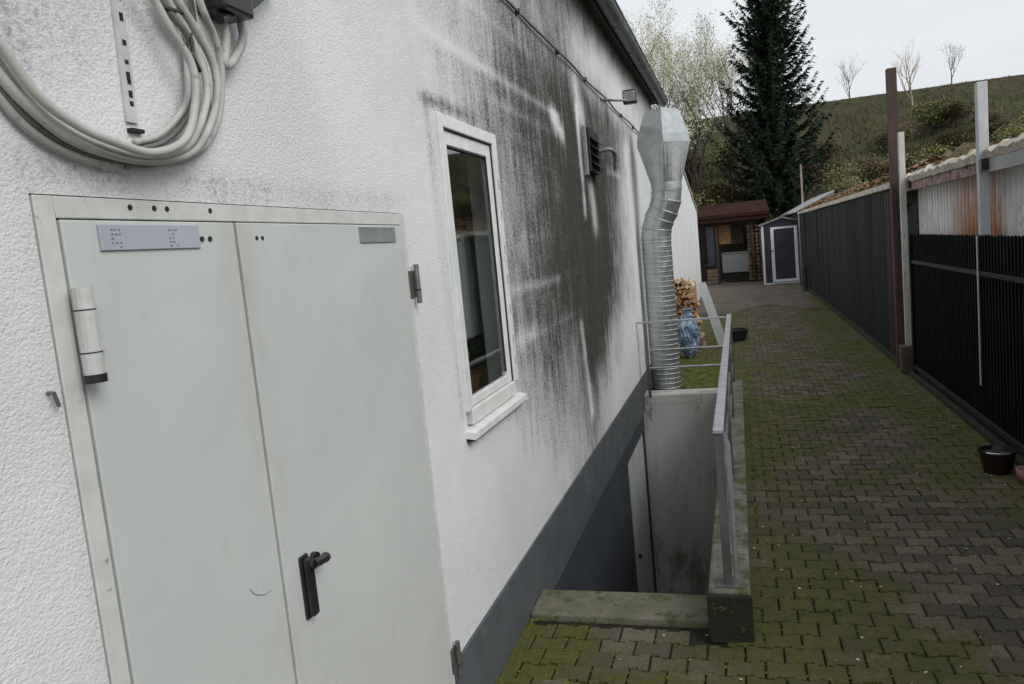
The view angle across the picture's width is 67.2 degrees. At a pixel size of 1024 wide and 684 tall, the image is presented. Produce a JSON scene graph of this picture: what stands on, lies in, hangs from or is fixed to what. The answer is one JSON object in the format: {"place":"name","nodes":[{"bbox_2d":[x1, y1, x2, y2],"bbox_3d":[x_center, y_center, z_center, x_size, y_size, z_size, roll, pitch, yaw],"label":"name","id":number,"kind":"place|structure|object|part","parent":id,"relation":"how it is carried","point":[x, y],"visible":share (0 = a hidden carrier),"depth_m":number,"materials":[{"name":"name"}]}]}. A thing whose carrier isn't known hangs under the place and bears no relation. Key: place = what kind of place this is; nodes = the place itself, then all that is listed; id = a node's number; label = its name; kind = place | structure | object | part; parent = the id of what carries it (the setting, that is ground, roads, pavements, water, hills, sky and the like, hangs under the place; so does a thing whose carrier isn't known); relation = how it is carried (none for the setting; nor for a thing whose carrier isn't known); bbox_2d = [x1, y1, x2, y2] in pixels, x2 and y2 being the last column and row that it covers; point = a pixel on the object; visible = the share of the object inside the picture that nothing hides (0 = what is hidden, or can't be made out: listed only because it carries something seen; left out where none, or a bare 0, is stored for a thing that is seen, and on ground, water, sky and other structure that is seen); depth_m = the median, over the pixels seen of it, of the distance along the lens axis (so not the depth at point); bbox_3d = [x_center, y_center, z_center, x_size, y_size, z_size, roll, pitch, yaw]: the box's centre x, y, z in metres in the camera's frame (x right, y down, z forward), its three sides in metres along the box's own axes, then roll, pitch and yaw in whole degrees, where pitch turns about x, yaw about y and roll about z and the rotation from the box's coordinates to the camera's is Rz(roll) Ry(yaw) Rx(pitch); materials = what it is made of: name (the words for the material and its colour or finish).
{"place":"outdoors","nodes":[
{"label":"outdoors","id":0,"kind":"place"},
{"bbox_2d":[495,304,1023,683],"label":"paving","id":1,"kind":"structure","parent":0,"point":[1004,527],"depth_m":4.03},
{"bbox_2d":[677,308,700,357],"bbox_3d":[2.482,-0.116,10.835,0.342,0.740,0.380,-4,7,17],"label":"vase","id":2,"kind":"object","parent":1,"relation":"on","point":[689,334],"visible":0.93,"depth_m":10.71,"materials":[{"name":"ceramic"}]},
{"bbox_2d":[674,277,705,348],"bbox_3d":[2.808,-0.500,12.182,0.481,1.110,1.136,-4,7,17],"label":"firewood heap","id":3,"kind":"object","parent":1,"relation":"on","point":[685,294],"visible":0.52,"depth_m":11.76,"materials":[{"name":"brown wood"}]},
{"bbox_2d":[697,282,723,345],"bbox_3d":[3.023,-0.412,11.588,0.400,1.000,0.030,-4,7,17],"label":"leaning board","id":4,"kind":"object","parent":1,"relation":"on","point":[711,312],"visible":0.79,"depth_m":11.57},
{"bbox_2d":[723,327,748,341],"bbox_3d":[3.539,-0.118,12.199,0.420,0.180,0.420,-4,7,17],"label":"black tub","id":5,"kind":"object","parent":1,"relation":"on","point":[739,333],"visible":0.66,"depth_m":12.05,"materials":[{"name":"plastic"}]},
{"bbox_2d":[500,295,1021,683],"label":"moss","id":6,"kind":"object","parent":1,"relation":"on","point":[695,376],"visible":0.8,"depth_m":7.23,"materials":[{"name":"green plant"}]},
{"bbox_2d":[618,314,1010,683],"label":"litter","id":7,"kind":"object","parent":1,"relation":"on","point":[839,534],"visible":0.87,"depth_m":3.90,"materials":[{"name":"plant"}]},
{"bbox_2d":[885,67,904,367],"bbox_3d":[4.269,-1.342,8.551,0.110,3.290,0.110,-4,7,17],"label":"rusty post","id":8,"kind":"object","parent":1,"relation":"on","point":[892,102],"visible":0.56,"depth_m":8.49,"materials":[{"name":"brown metal"}]},
{"bbox_2d":[897,132,912,373],"bbox_3d":[4.218,-0.938,8.245,0.190,2.570,0.180,-4,7,17],"label":"whitish post","id":9,"kind":"object","parent":1,"relation":"on","point":[905,357],"visible":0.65,"depth_m":8.25,"materials":[{"name":"white metal"}]},
{"bbox_2d":[977,445,1017,475],"bbox_3d":[3.135,0.765,4.975,0.224,0.154,0.229,-4,7,17],"label":"flower tub","id":10,"kind":"object","parent":1,"relation":"on","point":[998,460],"visible":1,"depth_m":4.92,"materials":[{"name":"plastic"}]},
{"bbox_2d":[1016,465,1023,483],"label":"pink bowl","id":11,"kind":"object","parent":1,"relation":"on","point":[1020,472],"visible":1,"depth_m":4.71,"materials":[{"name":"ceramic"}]},
{"bbox_2d":[515,276,1023,683],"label":"ground","id":12,"kind":"structure","parent":0,"point":[734,296],"depth_m":5.10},
{"bbox_2d":[0,0,667,683],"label":"white building","id":13,"kind":"structure","parent":12,"relation":"on","point":[328,346],"depth_m":2.02,"materials":[{"name":"paint"}]},
{"bbox_2d":[46,391,60,406],"bbox_3d":[-0.719,0.090,1.209,0.018,0.027,0.010,-8,7,-17],"label":"bent nail","id":14,"kind":"object","parent":13,"relation":"attached to","point":[56,399],"visible":1,"depth_m":1.21,"materials":[{"name":"metal"}]},
{"bbox_2d":[0,0,246,170],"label":"cable coil","id":15,"kind":"object","parent":13,"relation":"attached to","point":[30,108],"visible":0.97,"depth_m":1.43,"materials":[{"name":"grey plastic"}]},
{"bbox_2d":[110,0,144,133],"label":"mounting strap","id":16,"kind":"object","parent":13,"relation":"attached to","point":[124,60],"visible":1,"depth_m":1.40,"materials":[{"name":"white metal"}]},
{"bbox_2d":[56,220,295,683],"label":"door leaf","id":17,"kind":"structure","parent":13,"relation":"in","point":[157,308],"depth_m":1.47,"materials":[{"name":"paint"}]},
{"bbox_2d":[196,0,263,24],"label":"cable bracket","id":18,"kind":"object","parent":13,"relation":"attached to","point":[221,12],"visible":0.98,"depth_m":1.61,"materials":[{"name":"black plastic"}]},
{"bbox_2d":[233,223,462,683],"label":"door leaf","id":19,"kind":"structure","parent":13,"relation":"in","point":[327,307],"depth_m":2.08,"materials":[{"name":"paint"}]},
{"bbox_2d":[434,111,527,441],"bbox_3d":[-0.127,-0.286,3.277,0.075,1.254,0.770,-4,7,17],"label":"window","id":20,"kind":"structure","parent":13,"relation":"in","point":[468,160],"depth_m":3.28,"materials":[{"name":"white plastic"}]},
{"bbox_2d":[505,0,638,132],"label":"wall cable","id":21,"kind":"object","parent":13,"relation":"attached to","point":[519,13],"depth_m":4.96,"materials":[{"name":"black plastic"}]},
{"bbox_2d":[581,125,617,176],"bbox_3d":[0.702,-1.470,6.037,0.154,0.360,0.803,-4,7,17],"label":"wall vent","id":22,"kind":"object","parent":13,"relation":"attached to","point":[591,151],"depth_m":5.79,"materials":[{"name":"metal"}]},
{"bbox_2d":[600,89,636,104],"bbox_3d":[0.934,-2.132,6.674,0.404,0.120,0.135,-12,9,-43],"label":"wall lamp","id":23,"kind":"object","parent":13,"relation":"attached to","point":[629,96],"visible":1,"depth_m":6.72,"materials":[{"name":"metal"}]},
{"bbox_2d":[628,435,654,592],"bbox_3d":[1.292,2.004,7.692,0.085,2.000,1.200,-4,7,17],"label":"basement door","id":24,"kind":"structure","parent":13,"relation":"in","point":[636,465],"depth_m":7.68,"materials":[{"name":"grey metal"}]},
{"bbox_2d":[637,108,689,390],"bbox_3d":[1.699,-0.944,8.360,0.620,3.060,0.560,-4,7,17],"label":"exhaust duct","id":25,"kind":"object","parent":13,"relation":"attached to","point":[663,140],"visible":0.93,"depth_m":8.23,"materials":[{"name":"galvanised steel"}]},
{"bbox_2d":[530,589,708,628],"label":"kerb slab","id":26,"kind":"structure","parent":12,"relation":"on","point":[651,609],"depth_m":3.58,"materials":[{"name":"concrete"}]},
{"bbox_2d":[644,388,717,593],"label":"retaining wall","id":27,"kind":"structure","parent":12,"relation":"on","point":[680,453],"depth_m":8.16,"materials":[{"name":"concrete"}]},
{"bbox_2d":[671,171,701,301],"bbox_3d":[1.416,-2.047,17.465,5.000,3.305,11.940,-4,7,17],"label":"annex","id":28,"kind":"object","parent":12,"relation":"on","point":[685,249],"visible":0.18,"depth_m":17.36,"materials":[{"name":"paint"}]},
{"bbox_2d":[707,269,718,283],"bbox_3d":[6.859,-2.243,26.289,0.350,0.460,0.380,-4,7,17],"label":"wooden crate","id":29,"kind":"object","parent":12,"relation":"on","point":[712,275],"visible":0.99,"depth_m":26.11,"materials":[{"name":"brown wood"}]},
{"bbox_2d":[707,379,754,643],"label":"parapet","id":30,"kind":"structure","parent":12,"relation":"on","point":[730,616],"depth_m":3.47,"materials":[{"name":"concrete"}]},
{"bbox_2d":[636,314,740,587],"bbox_3d":[1.126,0.469,5.595,0.973,0.813,4.728,-4,7,17],"label":"railing","id":31,"kind":"object","parent":30,"relation":"on","point":[724,408],"visible":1,"depth_m":3.32,"materials":[{"name":"grey metal"}]},
{"bbox_2d":[697,199,769,283],"bbox_3d":[7.598,-3.505,26.923,2.650,2.750,2.620,-4,7,17],"label":"wood shelter","id":32,"kind":"object","parent":12,"relation":"on","point":[750,213],"visible":0.54,"depth_m":27.12,"materials":[{"name":"brown wood"}]},
{"bbox_2d":[706,226,715,265],"bbox_3d":[6.726,-3.231,26.071,0.240,1.330,0.040,-4,7,17],"label":"window","id":33,"kind":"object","parent":32,"relation":"attached to","point":[710,245],"visible":1,"depth_m":26.05,"materials":[{"name":"blue glass"}]},
{"bbox_2d":[718,223,742,244],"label":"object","id":34,"kind":"object","parent":32,"relation":"attached to","point":[730,233],"visible":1,"depth_m":26.30,"materials":[{"name":"brown wood"}]},
{"bbox_3d":[7.278,-3.677,26.363,0.380,0.640,0.014,-4,7,17],"label":"cupboard door","id":35,"kind":"part","parent":34,"relation":"part of","materials":[{"name":"orange wood"}]},
{"bbox_3d":[7.650,-3.700,26.251,0.360,0.640,0.014,-4,7,17],"label":"cupboard door","id":36,"kind":"part","parent":34,"relation":"part of","materials":[{"name":"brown wood"}]},
{"bbox_2d":[721,250,749,280],"bbox_3d":[7.755,-2.638,26.639,0.930,0.970,0.710,-4,7,17],"label":"grey chest","id":37,"kind":"object","parent":12,"relation":"on","point":[735,265],"visible":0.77,"depth_m":26.33,"materials":[{"name":"metal"}]},
{"bbox_2d":[746,224,763,279],"bbox_3d":[8.320,-3.055,26.115,0.657,1.895,0.681,-4,7,17],"label":"log stack","id":38,"kind":"object","parent":12,"relation":"on","point":[758,265],"visible":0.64,"depth_m":25.86,"materials":[{"name":"brown wood"}]},
{"bbox_2d":[758,216,799,284],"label":"garden shed","id":39,"kind":"structure","parent":12,"relation":"on","point":[779,239],"depth_m":23.30,"materials":[{"name":"grey plastic"}]},
{"bbox_2d":[801,265,807,290],"bbox_3d":[7.650,-1.671,20.135,0.144,0.662,0.136,-4,7,17],"label":"wooden post","id":40,"kind":"object","parent":12,"relation":"on","point":[804,279],"visible":0.97,"depth_m":20.09,"materials":[{"name":"grey wood"}]},
{"bbox_2d":[781,190,833,282],"bbox_3d":[9.910,-3.587,26.088,1.100,2.660,7.900,-4,7,17],"label":"pale roof hut","id":41,"kind":"object","parent":12,"relation":"on","point":[791,213],"visible":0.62,"depth_m":22.89,"materials":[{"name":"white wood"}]},
{"bbox_2d":[797,142,993,354],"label":"dark sheet shed","id":42,"kind":"structure","parent":12,"relation":"on","point":[846,251],"depth_m":11.94,"materials":[{"name":"grey metal"}]},
{"bbox_2d":[802,147,955,209],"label":"leaf litter","id":43,"kind":"object","parent":42,"relation":"on","point":[870,183],"visible":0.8,"depth_m":11.38,"materials":[{"name":"brown plant"}]},
{"bbox_2d":[800,283,1023,465],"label":"fence kerb","id":44,"kind":"structure","parent":12,"relation":"on","point":[984,431],"depth_m":6.94,"materials":[{"name":"concrete"}]},
{"bbox_2d":[908,234,1023,453],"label":"picket fence","id":45,"kind":"object","parent":44,"relation":"on","point":[944,304],"visible":0.94,"depth_m":6.02,"materials":[{"name":"black metal"}]},
{"bbox_2d":[974,81,990,385],"bbox_3d":[3.478,-0.772,5.669,0.090,2.230,0.144,-4,7,17],"label":"galvanised post","id":46,"kind":"object","parent":45,"relation":"attached to","point":[982,161],"visible":0.93,"depth_m":5.62,"materials":[{"name":"grey metal"}]},
{"bbox_2d":[906,132,1023,236],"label":"white sheet shed","id":47,"kind":"structure","parent":12,"relation":"on","point":[946,192],"depth_m":6.37,"materials":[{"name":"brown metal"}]},
{"bbox_2d":[910,134,1018,172],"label":"leaf litter","id":48,"kind":"object","parent":47,"relation":"on","point":[996,142],"visible":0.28,"depth_m":6.34,"materials":[{"name":"brown plant"}]},
{"bbox_2d":[616,0,1023,118],"label":"sky","id":49,"kind":"structure","parent":0,"point":[991,32],"materials":[{"name":"white"}]},
{"bbox_2d":[687,74,1023,221],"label":"hillside","id":50,"kind":"structure","parent":0,"point":[1010,86],"depth_m":40.84,"materials":[{"name":"green plant"}]},
{"bbox_2d":[622,0,698,109],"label":"budding tree","id":51,"kind":"object","parent":50,"relation":"on","point":[652,51],"visible":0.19,"depth_m":33.85,"materials":[{"name":"green plant"}]},
{"bbox_2d":[633,4,745,204],"bbox_3d":[6.884,-8.999,31.224,4.393,10.081,6.667,-8,7,-21],"label":"budding tree","id":52,"kind":"object","parent":50,"relation":"on","point":[692,113],"visible":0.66,"depth_m":30.47,"materials":[{"name":"green plant"}]},
{"bbox_2d":[651,32,743,131],"bbox_3d":[6.909,-8.886,32.856,6.209,8.325,4.132,-4,7,17],"label":"budding tree","id":53,"kind":"object","parent":50,"relation":"on","point":[671,80],"visible":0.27,"depth_m":31.72,"materials":[{"name":"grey plant"}]},
{"bbox_2d":[685,149,711,188],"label":"shrub","id":54,"kind":"object","parent":50,"relation":"on","point":[689,179],"visible":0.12,"depth_m":35.70,"materials":[{"name":"green plant"}]},
{"bbox_2d":[691,189,719,206],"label":"shrub","id":55,"kind":"object","parent":50,"relation":"on","point":[698,201],"visible":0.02,"depth_m":30.70,"materials":[{"name":"green plant"}]},
{"bbox_2d":[691,172,753,205],"bbox_3d":[8.709,-5.765,32.235,3.313,2.542,3.085,-1,8,35],"label":"shrub","id":56,"kind":"object","parent":50,"relation":"on","point":[714,192],"visible":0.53,"depth_m":31.78,"materials":[{"name":"green plant"}]},
{"bbox_2d":[705,137,752,178],"bbox_3d":[10.705,-8.909,37.668,2.348,2.237,2.518,-6,7,-2],"label":"shrub","id":57,"kind":"object","parent":50,"relation":"on","point":[715,160],"visible":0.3,"depth_m":37.78,"materials":[{"name":"green plant"}]},
{"bbox_2d":[671,7,789,189],"bbox_3d":[9.750,-10.582,35.266,6.276,9.174,5.132,-8,7,-21],"label":"budding tree","id":58,"kind":"object","parent":50,"relation":"on","point":[701,44],"visible":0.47,"depth_m":34.54,"materials":[{"name":"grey plant"}]},
{"bbox_2d":[724,188,756,200],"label":"shrub","id":59,"kind":"object","parent":50,"relation":"on","point":[744,194],"visible":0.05,"depth_m":32.22,"materials":[{"name":"green plant"}]},
{"bbox_2d":[739,201,777,222],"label":"shrub","id":60,"kind":"object","parent":50,"relation":"on","point":[770,214],"visible":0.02,"depth_m":30.04,"materials":[{"name":"green plant"}]},
{"bbox_2d":[707,0,839,220],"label":"spruce tree","id":61,"kind":"object","parent":50,"relation":"on","point":[776,166],"visible":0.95,"depth_m":29.99,"materials":[{"name":"green plant"}]},
{"bbox_2d":[800,164,803,203],"bbox_3d":[10.698,-4.545,28.297,0.074,3.900,0.068,-6,7,-6],"label":"bare pole","id":62,"kind":"object","parent":50,"relation":"on","point":[801,182],"visible":0.35,"depth_m":28.14,"materials":[{"name":"grey wood"}]},
{"bbox_2d":[783,146,832,200],"bbox_3d":[12.502,-6.988,33.295,3.104,2.593,3.066,-11,9,-42],"label":"shrub","id":63,"kind":"object","parent":50,"relation":"on","point":[822,177],"visible":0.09,"depth_m":32.83,"materials":[{"name":"green plant"}]},
{"bbox_2d":[796,187,844,211],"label":"shrub","id":64,"kind":"object","parent":50,"relation":"on","point":[815,195],"visible":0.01,"depth_m":29.98,"materials":[{"name":"green plant"}]},
{"bbox_2d":[800,141,842,173],"bbox_3d":[14.368,-8.665,36.586,2.160,1.804,2.133,-8,7,-24],"label":"shrub","id":65,"kind":"object","parent":50,"relation":"on","point":[828,156],"visible":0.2,"depth_m":36.10,"materials":[{"name":"green plant"}]},
{"bbox_2d":[822,154,850,175],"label":"shrub","id":66,"kind":"object","parent":50,"relation":"on","point":[838,164],"visible":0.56,"depth_m":35.05,"materials":[{"name":"green plant"}]},
{"bbox_2d":[813,176,870,197],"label":"shrub","id":67,"kind":"object","parent":50,"relation":"on","point":[842,186],"visible":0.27,"depth_m":31.00,"materials":[{"name":"green plant"}]},
{"bbox_2d":[818,163,872,190],"bbox_3d":[13.968,-6.533,32.002,2.246,1.995,2.095,-2,7,26],"label":"shrub","id":68,"kind":"object","parent":50,"relation":"on","point":[839,177],"visible":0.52,"depth_m":31.78,"materials":[{"name":"green plant"}]},
{"bbox_2d":[833,58,865,104],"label":"bare tree","id":69,"kind":"object","parent":50,"relation":"on","point":[847,80],"visible":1,"depth_m":43.80,"materials":[{"name":"grey plant"}]},
{"bbox_2d":[832,150,888,175],"bbox_3d":[15.230,-7.310,33.381,2.689,2.064,2.504,-8,7,-20],"label":"shrub","id":70,"kind":"object","parent":50,"relation":"on","point":[863,163],"visible":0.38,"depth_m":33.04,"materials":[{"name":"green plant"}]},
{"bbox_2d":[848,159,888,181],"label":"shrub","id":71,"kind":"object","parent":50,"relation":"on","point":[878,172],"visible":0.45,"depth_m":31.55,"materials":[{"name":"green plant"}]},
{"bbox_2d":[866,122,917,151],"bbox_3d":[17.650,-9.422,35.806,2.226,1.708,2.073,-2,7,29],"label":"shrub","id":72,"kind":"object","parent":50,"relation":"on","point":[883,140],"visible":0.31,"depth_m":35.73,"materials":[{"name":"grey plant"}]},
{"bbox_2d":[879,124,919,142],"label":"shrub","id":73,"kind":"object","parent":50,"relation":"on","point":[908,133],"visible":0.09,"depth_m":36.22,"materials":[{"name":"green plant"}]},
{"bbox_2d":[881,155,920,173],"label":"shrub","id":74,"kind":"object","parent":50,"relation":"on","point":[906,163],"visible":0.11,"depth_m":31.78,"materials":[{"name":"green plant"}]},
{"bbox_2d":[883,38,923,109],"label":"bare tree","id":75,"kind":"object","parent":50,"relation":"on","point":[910,90],"visible":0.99,"depth_m":40.88,"materials":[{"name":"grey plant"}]},
{"bbox_2d":[902,97,951,136],"bbox_3d":[20.683,-11.038,38.129,2.516,2.071,2.742,-2,7,25],"label":"shrub","id":76,"kind":"object","parent":50,"relation":"on","point":[928,113],"visible":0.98,"depth_m":37.60,"materials":[{"name":"green plant"}]},
{"bbox_2d":[906,142,957,164],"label":"shrub","id":77,"kind":"object","parent":50,"relation":"on","point":[938,151],"visible":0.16,"depth_m":31.35,"materials":[{"name":"green plant"}]},
{"bbox_2d":[926,129,967,147],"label":"shrub","id":78,"kind":"object","parent":50,"relation":"on","point":[943,136],"visible":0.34,"depth_m":34.19,"materials":[{"name":"green plant"}]},
{"bbox_2d":[937,40,965,85],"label":"bare tree","id":79,"kind":"object","parent":50,"relation":"on","point":[954,56],"visible":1,"depth_m":42.80,"materials":[{"name":"grey plant"}]},
{"bbox_2d":[936,97,974,128],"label":"shrub","id":80,"kind":"object","parent":50,"relation":"on","point":[955,110],"visible":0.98,"depth_m":37.07,"materials":[{"name":"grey plant"}]},
{"bbox_2d":[938,130,975,150],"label":"shrub","id":81,"kind":"object","parent":50,"relation":"on","point":[958,141],"visible":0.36,"depth_m":32.81,"materials":[{"name":"green plant"}]},
{"bbox_2d":[988,116,1011,139],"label":"shrub","id":82,"kind":"object","parent":50,"relation":"on","point":[992,127],"visible":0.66,"depth_m":34.91,"materials":[{"name":"green plant"}]},
{"bbox_2d":[989,121,1023,141],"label":"shrub","id":83,"kind":"object","parent":50,"relation":"on","point":[1015,131],"visible":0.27,"depth_m":31.59,"materials":[{"name":"green plant"}]},
{"bbox_2d":[1006,112,1023,131],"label":"shrub","id":84,"kind":"object","parent":50,"relation":"on","point":[1021,122],"visible":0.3,"depth_m":33.93,"materials":[{"name":"green plant"}]},
{"bbox_2d":[988,109,1007,124],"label":"shrub","id":85,"kind":"object","parent":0,"point":[993,116],"visible":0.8,"depth_m":35.85,"materials":[{"name":"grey plant"}]}
]}

